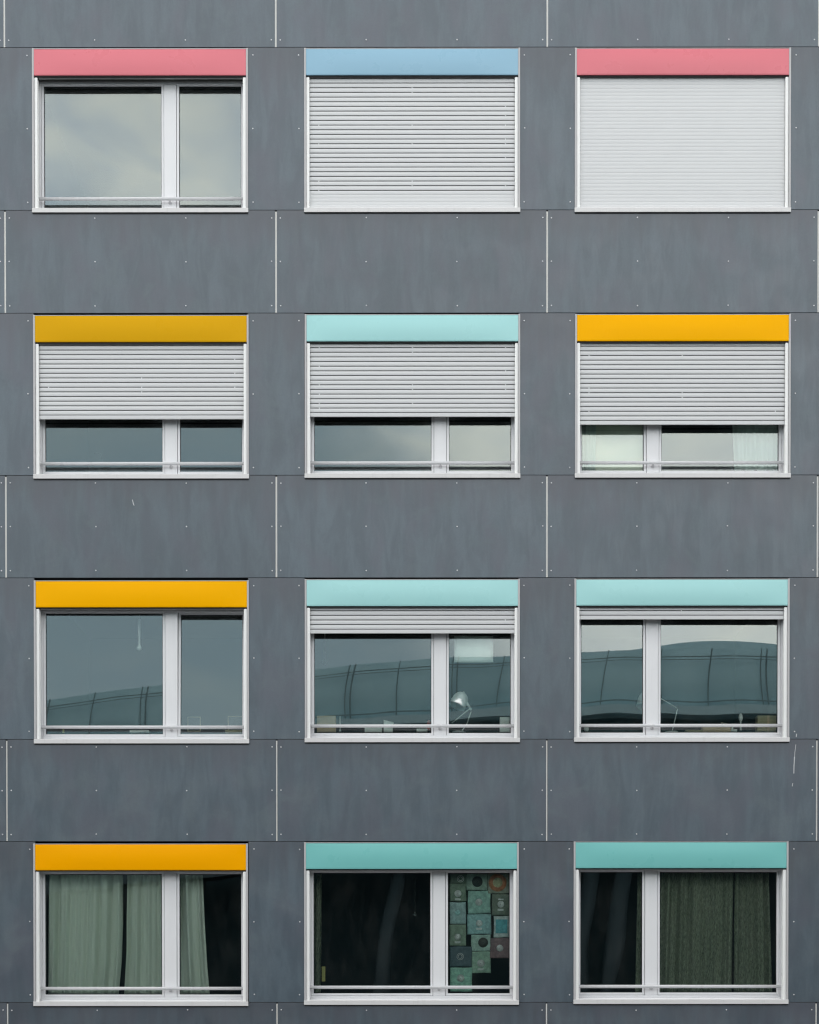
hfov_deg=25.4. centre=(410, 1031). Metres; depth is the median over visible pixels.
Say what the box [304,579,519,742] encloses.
window
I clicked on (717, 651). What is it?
window
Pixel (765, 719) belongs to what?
carton
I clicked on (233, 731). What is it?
flat packet
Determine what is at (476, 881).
record sleeve
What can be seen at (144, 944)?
curtain
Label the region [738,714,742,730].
vase
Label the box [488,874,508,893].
record sleeve
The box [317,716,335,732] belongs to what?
carton
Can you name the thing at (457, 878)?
record sleeve
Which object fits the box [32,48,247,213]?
window
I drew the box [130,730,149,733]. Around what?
white packet
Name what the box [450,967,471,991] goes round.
poster
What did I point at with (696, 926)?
curtain
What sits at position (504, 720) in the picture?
white carton
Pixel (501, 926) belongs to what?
poster
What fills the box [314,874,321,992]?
curtain
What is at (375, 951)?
window
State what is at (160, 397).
window
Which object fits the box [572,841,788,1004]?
window
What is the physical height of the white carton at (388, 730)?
0.131 m
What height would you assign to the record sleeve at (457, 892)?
0.202 m
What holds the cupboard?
in the apartment building
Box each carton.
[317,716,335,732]
[384,720,393,732]
[500,717,509,732]
[701,727,730,731]
[755,715,775,731]
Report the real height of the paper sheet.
0.292 m
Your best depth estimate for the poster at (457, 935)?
20.24 m
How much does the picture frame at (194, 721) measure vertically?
0.166 m
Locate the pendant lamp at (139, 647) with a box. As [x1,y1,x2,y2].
[137,615,141,650]
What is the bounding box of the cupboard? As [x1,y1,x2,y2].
[47,916,47,993]
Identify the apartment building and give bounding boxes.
[0,0,818,1023]
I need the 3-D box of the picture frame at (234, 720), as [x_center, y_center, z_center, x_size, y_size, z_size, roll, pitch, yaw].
[-1.963,-3.453,20.365,0.173,0.173,0.015,0,1,0]
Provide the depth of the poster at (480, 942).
20.23 m
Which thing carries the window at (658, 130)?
in the apartment building
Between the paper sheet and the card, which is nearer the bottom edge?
the card
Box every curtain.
[48,875,122,993]
[124,875,209,993]
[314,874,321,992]
[582,425,595,470]
[635,873,733,991]
[732,425,776,470]
[734,873,771,991]
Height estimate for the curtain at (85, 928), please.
1.464 m
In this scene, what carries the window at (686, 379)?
in the apartment building
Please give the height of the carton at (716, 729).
0.068 m
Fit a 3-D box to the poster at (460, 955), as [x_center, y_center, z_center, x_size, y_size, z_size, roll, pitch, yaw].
[0.556,-0.841,20.234,0.252,0.227,0.006,0,1,0]
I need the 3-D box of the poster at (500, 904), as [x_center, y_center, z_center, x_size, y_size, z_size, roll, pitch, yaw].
[1.001,-1.415,20.226,0.202,0.241,0.007,1,1,0]
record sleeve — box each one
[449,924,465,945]
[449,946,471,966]
[450,874,465,882]
[450,883,465,900]
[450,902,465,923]
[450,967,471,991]
[466,874,486,890]
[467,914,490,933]
[468,891,490,913]
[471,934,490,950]
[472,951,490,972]
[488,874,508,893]
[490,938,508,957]
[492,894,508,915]
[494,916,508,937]
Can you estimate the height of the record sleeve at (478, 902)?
0.256 m
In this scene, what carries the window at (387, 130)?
in the apartment building
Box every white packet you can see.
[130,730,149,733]
[365,728,381,732]
[417,729,427,731]
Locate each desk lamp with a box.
[450,691,471,732]
[636,693,677,731]
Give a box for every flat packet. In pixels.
[225,730,241,733]
[684,730,702,731]
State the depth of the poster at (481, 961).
20.24 m
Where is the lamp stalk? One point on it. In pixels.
(102, 470)
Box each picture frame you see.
[187,717,200,731]
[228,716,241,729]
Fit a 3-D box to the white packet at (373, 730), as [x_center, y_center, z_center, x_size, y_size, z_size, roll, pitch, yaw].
[-0.418,-3.368,20.286,0.190,0.048,0.100,0,1,0]
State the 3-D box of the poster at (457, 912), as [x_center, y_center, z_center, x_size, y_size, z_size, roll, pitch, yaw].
[0.524,-1.324,20.233,0.182,0.245,0.007,0,1,0]
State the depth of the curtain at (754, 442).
20.17 m
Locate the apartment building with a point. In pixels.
(340, 332)
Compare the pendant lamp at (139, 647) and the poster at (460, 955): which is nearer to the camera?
the poster at (460, 955)
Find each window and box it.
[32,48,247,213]
[33,315,250,479]
[33,843,250,1006]
[34,580,250,744]
[304,48,519,213]
[304,314,519,478]
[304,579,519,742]
[304,842,519,1005]
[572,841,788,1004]
[574,578,789,742]
[575,47,790,213]
[575,314,790,478]
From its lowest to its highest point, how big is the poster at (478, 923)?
0.228 m
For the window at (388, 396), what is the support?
in the apartment building
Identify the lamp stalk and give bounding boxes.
[94,452,106,471]
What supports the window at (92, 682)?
in the apartment building
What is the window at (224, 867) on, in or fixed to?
in the apartment building
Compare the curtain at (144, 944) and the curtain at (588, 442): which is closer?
the curtain at (588, 442)
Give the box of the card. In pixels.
[322,967,324,980]
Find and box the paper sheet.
[454,636,492,661]
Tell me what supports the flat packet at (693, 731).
on the apartment building
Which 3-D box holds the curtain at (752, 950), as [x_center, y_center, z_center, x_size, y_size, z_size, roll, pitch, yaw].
[3.821,-1.157,20.309,0.430,1.485,0.082,0,1,-2]

